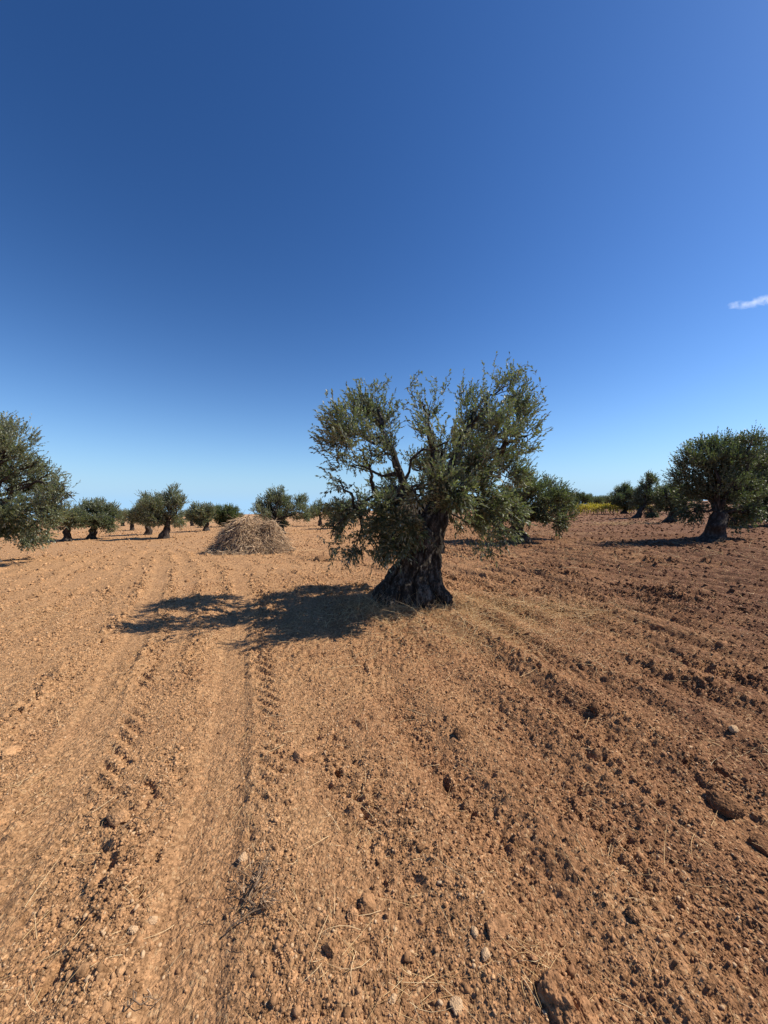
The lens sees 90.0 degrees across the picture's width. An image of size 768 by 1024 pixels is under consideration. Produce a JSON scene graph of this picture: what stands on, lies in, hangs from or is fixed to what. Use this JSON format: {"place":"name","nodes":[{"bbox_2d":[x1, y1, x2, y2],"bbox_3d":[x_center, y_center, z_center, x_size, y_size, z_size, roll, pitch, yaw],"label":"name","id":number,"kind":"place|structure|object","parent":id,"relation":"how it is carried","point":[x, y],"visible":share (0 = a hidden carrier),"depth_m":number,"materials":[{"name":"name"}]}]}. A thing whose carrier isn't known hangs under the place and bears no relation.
{"place":"outdoors","nodes":[
{"label":"outdoors","id":0,"kind":"place"},
{"bbox_2d":[0,501,767,1023],"bbox_3d":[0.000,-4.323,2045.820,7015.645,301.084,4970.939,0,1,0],"label":"ground","id":1,"kind":"structure","parent":0,"point":[208,827],"depth_m":2.18,"materials":[{"name":"soil"}]},
{"bbox_2d":[0,745,22,760],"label":"earth clod","id":2,"kind":"object","parent":1,"relation":"on","point":[8,752],"visible":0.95,"depth_m":2.27,"materials":[{"name":"soil"}]},
{"bbox_2d":[0,410,79,561],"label":"olive tree","id":3,"kind":"object","parent":1,"relation":"on","point":[37,487],"visible":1,"depth_m":10.69,"materials":[{"name":"green plant"}]},
{"bbox_2d":[47,500,94,541],"bbox_3d":[-21.629,0.619,26.020,3.314,3.088,2.493,0,1,13],"label":"olive tree","id":4,"kind":"object","parent":1,"relation":"on","point":[72,522],"visible":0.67,"depth_m":25.91,"materials":[{"name":"green plant"}]},
{"bbox_2d":[73,496,124,538],"bbox_3d":[-20.566,0.465,27.498,3.467,3.280,3.041,-1,2,-31],"label":"olive tree","id":5,"kind":"object","parent":1,"relation":"on","point":[105,516],"visible":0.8,"depth_m":27.36,"materials":[{"name":"green plant"}]},
{"bbox_2d":[106,808,129,828],"bbox_3d":[-1.235,1.428,1.793,0.120,0.069,0.079,1,2,36],"label":"earth clod","id":6,"kind":"object","parent":1,"relation":"on","point":[116,817],"visible":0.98,"depth_m":1.78,"materials":[{"name":"soil"}]},
{"bbox_2d":[117,509,128,525],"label":"olive tree","id":7,"kind":"object","parent":1,"relation":"on","point":[124,521],"visible":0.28,"depth_m":69.04,"materials":[{"name":"green plant"}]},
{"bbox_2d":[123,505,134,530],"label":"olive tree","id":8,"kind":"object","parent":1,"relation":"on","point":[126,513],"visible":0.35,"depth_m":43.24,"materials":[{"name":"green plant"}]},
{"bbox_2d":[127,926,137,934],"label":"pale stone","id":9,"kind":"object","parent":1,"relation":"on","point":[133,930],"visible":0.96,"depth_m":1.30,"materials":[{"name":"stone"}]},
{"bbox_2d":[126,497,152,534],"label":"olive tree","id":10,"kind":"object","parent":1,"relation":"on","point":[148,531],"visible":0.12,"depth_m":30.97,"materials":[{"name":"green plant"}]},
{"bbox_2d":[127,988,168,1006],"bbox_3d":[-0.706,1.464,1.156,0.086,0.092,0.097,0,1,0],"label":"dead twig","id":11,"kind":"object","parent":1,"relation":"on","point":[134,1000],"visible":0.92,"depth_m":1.14,"materials":[{"name":"wood"}]},
{"bbox_2d":[147,916,157,924],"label":"pale stone","id":12,"kind":"object","parent":1,"relation":"on","point":[152,920],"visible":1,"depth_m":1.34,"materials":[{"name":"stone"}]},
{"bbox_2d":[121,798,190,826],"bbox_3d":[-1.066,1.422,1.807,0.279,0.082,0.114,-1,2,-32],"label":"dead twig","id":13,"kind":"object","parent":1,"relation":"on","point":[155,811],"visible":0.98,"depth_m":1.82,"materials":[{"name":"brown wood"}]},
{"bbox_2d":[134,481,191,538],"bbox_3d":[-15.181,-0.092,26.705,3.954,4.198,3.573,1,2,37],"label":"olive tree","id":14,"kind":"object","parent":1,"relation":"on","point":[161,509],"visible":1,"depth_m":26.51,"materials":[{"name":"green plant"}]},
{"bbox_2d":[184,507,193,525],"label":"olive tree","id":15,"kind":"object","parent":1,"relation":"on","point":[191,524],"visible":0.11,"depth_m":58.98,"materials":[{"name":"green plant"}]},
{"bbox_2d":[186,500,217,530],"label":"olive tree","id":16,"kind":"object","parent":1,"relation":"on","point":[201,515],"visible":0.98,"depth_m":34.73,"materials":[{"name":"green plant"}]},
{"bbox_2d":[210,502,241,526],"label":"olive tree","id":17,"kind":"object","parent":1,"relation":"on","point":[223,511],"visible":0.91,"depth_m":47.32,"materials":[{"name":"green plant"}]},
{"bbox_2d":[238,851,247,862],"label":"pale stone","id":18,"kind":"object","parent":1,"relation":"on","point":[243,856],"visible":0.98,"depth_m":1.59,"materials":[{"name":"stone"}]},
{"bbox_2d":[199,512,299,554],"bbox_3d":[-4.471,0.890,12.924,3.666,1.963,3.073,0,1,0],"label":"brush pile","id":19,"kind":"object","parent":1,"relation":"on","point":[247,534],"visible":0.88,"depth_m":12.37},
{"bbox_2d":[212,843,287,920],"bbox_3d":[-0.496,1.382,1.481,0.251,0.132,0.224,-1,2,-43],"label":"dead twig","id":20,"kind":"object","parent":1,"relation":"on","point":[252,903],"visible":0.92,"depth_m":1.47,"materials":[{"name":"brown wood"}]},
{"bbox_2d":[226,873,290,931],"bbox_3d":[-0.419,1.383,1.378,0.209,0.176,0.179,0,1,16],"label":"dead twig","id":21,"kind":"object","parent":1,"relation":"on","point":[261,901],"visible":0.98,"depth_m":1.38,"materials":[{"name":"brown wood"}]},
{"bbox_2d":[248,484,312,533],"bbox_3d":[-7.449,-0.205,28.010,4.538,3.781,3.609,0,1,-8],"label":"olive tree","id":22,"kind":"object","parent":1,"relation":"on","point":[273,499],"visible":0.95,"depth_m":27.78,"materials":[{"name":"green plant"}]},
{"bbox_2d":[292,748,312,762],"bbox_3d":[-0.483,1.431,2.244,0.098,0.076,0.107,1,2,32],"label":"earth clod","id":23,"kind":"object","parent":1,"relation":"on","point":[303,755],"visible":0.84,"depth_m":2.23,"materials":[{"name":"soil"}]},
{"bbox_2d":[309,497,330,525],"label":"olive tree","id":24,"kind":"object","parent":1,"relation":"on","point":[318,511],"visible":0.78,"depth_m":41.33,"materials":[{"name":"green plant"}]},
{"bbox_2d":[314,555,330,561],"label":"earth clod","id":25,"kind":"object","parent":1,"relation":"on","point":[321,558],"visible":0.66,"depth_m":10.17,"materials":[{"name":"soil"}]},
{"bbox_2d":[322,938,337,956],"bbox_3d":[-0.172,1.435,1.260,0.070,0.062,0.044,1,2,28],"label":"earth clod","id":26,"kind":"object","parent":1,"relation":"on","point":[329,948],"visible":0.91,"depth_m":1.25,"materials":[{"name":"soil"}]},
{"bbox_2d":[327,496,355,527],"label":"olive tree","id":27,"kind":"object","parent":1,"relation":"on","point":[342,504],"visible":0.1,"depth_m":32.42,"materials":[{"name":"green plant"}]},
{"bbox_2d":[346,905,358,922],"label":"earth clod","id":28,"kind":"object","parent":1,"relation":"on","point":[352,914],"visible":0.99,"depth_m":1.36,"materials":[{"name":"soil"}]},
{"bbox_2d":[357,889,375,915],"bbox_3d":[-0.061,1.447,1.415,0.075,0.077,0.081,0,1,0],"label":"earth clod","id":29,"kind":"object","parent":1,"relation":"on","point":[367,904],"visible":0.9,"depth_m":1.40,"materials":[{"name":"soil"}]},
{"bbox_2d":[0,513,767,1023],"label":"soil crumbs","id":30,"kind":"object","parent":1,"relation":"on","point":[98,975],"visible":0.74,"depth_m":1.79,"materials":[{"name":"brown soil"}]},
{"bbox_2d":[0,518,767,1023],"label":"dry straw","id":31,"kind":"object","parent":1,"relation":"on","point":[468,604],"visible":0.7,"depth_m":3.90,"materials":[{"name":"beige plant"}]},
{"bbox_2d":[388,993,396,1005],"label":"pale stone","id":32,"kind":"object","parent":1,"relation":"on","point":[393,997],"visible":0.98,"depth_m":1.14,"materials":[{"name":"stone"}]},
{"bbox_2d":[308,351,551,610],"bbox_3d":[0.732,-0.454,5.629,3.681,3.972,2.990,-1,2,-28],"label":"olive tree","id":33,"kind":"object","parent":1,"relation":"on","point":[420,525],"visible":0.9,"depth_m":5.19,"materials":[{"name":"green plant"}]},
{"bbox_2d":[449,995,463,1015],"bbox_3d":[0.216,1.465,1.138,0.038,0.029,0.042,-1,2,-33],"label":"pale stone","id":34,"kind":"object","parent":1,"relation":"on","point":[455,1000],"visible":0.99,"depth_m":1.14,"materials":[{"name":"stone"}]},
{"bbox_2d":[453,725,467,738],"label":"earth clod","id":35,"kind":"object","parent":1,"relation":"on","point":[460,731],"visible":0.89,"depth_m":2.42,"materials":[{"name":"soil"}]},
{"bbox_2d":[471,926,477,938],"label":"pale stone","id":36,"kind":"object","parent":1,"relation":"on","point":[474,931],"visible":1,"depth_m":1.30,"materials":[{"name":"stone"}]},
{"bbox_2d":[481,947,490,961],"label":"pale stone","id":37,"kind":"object","parent":1,"relation":"on","point":[485,953],"visible":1,"depth_m":1.24,"materials":[{"name":"stone"}]},
{"bbox_2d":[485,914,512,939],"bbox_3d":[0.392,1.433,1.323,0.101,0.056,0.065,0,2,-19],"label":"earth clod","id":38,"kind":"object","parent":1,"relation":"on","point":[500,924],"visible":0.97,"depth_m":1.31,"materials":[{"name":"soil"}]},
{"bbox_2d":[467,468,583,541],"bbox_3d":[5.898,-0.137,15.460,5.189,3.329,3.838,0,1,0],"label":"olive tree","id":39,"kind":"object","parent":1,"relation":"on","point":[557,501],"visible":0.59,"depth_m":14.63,"materials":[{"name":"green plant"}]},
{"bbox_2d":[537,968,582,1023],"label":"earth clod","id":40,"kind":"object","parent":1,"relation":"on","point":[555,997],"visible":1,"depth_m":1.12,"materials":[{"name":"soil"}]},
{"bbox_2d":[570,490,593,511],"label":"olive tree","id":41,"kind":"object","parent":1,"relation":"on","point":[584,498],"visible":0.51,"depth_m":74.99,"materials":[{"name":"green plant"}]},
{"bbox_2d":[571,994,596,1023],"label":"earth clod","id":42,"kind":"object","parent":1,"relation":"on","point":[582,1004],"visible":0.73,"depth_m":1.13,"materials":[{"name":"soil"}]},
{"bbox_2d":[580,504,591,514],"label":"grape vine","id":43,"kind":"object","parent":1,"relation":"on","point":[587,507],"visible":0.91,"depth_m":50.83,"materials":[{"name":"yellow plant"}]},
{"bbox_2d":[589,701,601,714],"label":"earth clod","id":44,"kind":"object","parent":1,"relation":"on","point":[595,707],"visible":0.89,"depth_m":2.69,"materials":[{"name":"soil"}]},
{"bbox_2d":[586,493,605,509],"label":"olive tree","id":45,"kind":"object","parent":1,"relation":"on","point":[599,500],"visible":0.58,"depth_m":79.20,"materials":[{"name":"green plant"}]},
{"bbox_2d":[597,504,607,513],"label":"grape vine","id":46,"kind":"object","parent":1,"relation":"on","point":[605,506],"visible":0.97,"depth_m":50.90,"materials":[{"name":"green plant"}]},
{"bbox_2d":[605,492,618,510],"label":"olive tree","id":47,"kind":"object","parent":1,"relation":"on","point":[610,497],"visible":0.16,"depth_m":75.13,"materials":[{"name":"green plant"}]},
{"bbox_2d":[607,505,618,513],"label":"grape vine","id":48,"kind":"object","parent":1,"relation":"on","point":[614,507],"visible":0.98,"depth_m":50.91,"materials":[{"name":"green plant"}]},
{"bbox_2d":[607,480,637,513],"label":"olive tree","id":49,"kind":"object","parent":1,"relation":"on","point":[622,495],"visible":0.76,"depth_m":50.60,"materials":[{"name":"green plant"}]},
{"bbox_2d":[625,903,641,923],"bbox_3d":[0.896,1.449,1.379,0.049,0.055,0.060,1,2,32],"label":"earth clod","id":50,"kind":"object","parent":1,"relation":"on","point":[633,914],"visible":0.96,"depth_m":1.37,"materials":[{"name":"soil"}]},
{"bbox_2d":[626,470,665,518],"bbox_3d":[24.813,-1.559,35.971,3.509,4.812,3.450,1,2,25],"label":"olive tree","id":51,"kind":"object","parent":1,"relation":"on","point":[642,493],"visible":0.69,"depth_m":35.72,"materials":[{"name":"green plant"}]},
{"bbox_2d":[661,684,680,692],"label":"earth clod","id":52,"kind":"object","parent":1,"relation":"on","point":[672,688],"visible":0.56,"depth_m":3.08,"materials":[{"name":"soil"}]},
{"bbox_2d":[650,480,696,522],"bbox_3d":[19.421,-0.792,25.965,2.898,3.311,2.184,0,1,-13],"label":"olive tree","id":53,"kind":"object","parent":1,"relation":"on","point":[660,502],"visible":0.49,"depth_m":25.90,"materials":[{"name":"green plant"}]},
{"bbox_2d":[689,498,703,506],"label":"olive tree","id":54,"kind":"object","parent":1,"relation":"on","point":[694,501],"visible":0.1,"depth_m":84.28,"materials":[{"name":"green plant"}]},
{"bbox_2d":[661,422,767,541],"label":"olive tree","id":55,"kind":"object","parent":1,"relation":"on","point":[731,468],"visible":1,"depth_m":13.36,"materials":[{"name":"green plant"}]},
{"bbox_2d":[705,789,745,819],"bbox_3d":[1.688,1.460,1.920,0.122,0.102,0.166,0,1,0],"label":"earth clod","id":56,"kind":"object","parent":1,"relation":"on","point":[727,806],"visible":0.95,"depth_m":1.88,"materials":[{"name":"soil"}]},
{"bbox_2d":[728,725,738,732],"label":"pale stone","id":57,"kind":"object","parent":1,"relation":"on","point":[733,729],"visible":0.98,"depth_m":2.45,"materials":[{"name":"stone"}]},
{"bbox_2d":[738,469,767,524],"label":"olive tree","id":58,"kind":"object","parent":1,"relation":"on","point":[765,502],"visible":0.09,"depth_m":19.87,"materials":[{"name":"green plant"}]},
{"bbox_2d":[746,833,767,856],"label":"earth clod","id":59,"kind":"object","parent":1,"relation":"on","point":[761,840],"visible":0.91,"depth_m":1.70,"materials":[{"name":"soil"}]},
{"bbox_2d":[0,0,767,519],"label":"sky","id":60,"kind":"structure","parent":0,"point":[218,218],"materials":[{"name":"blue"}]}
]}

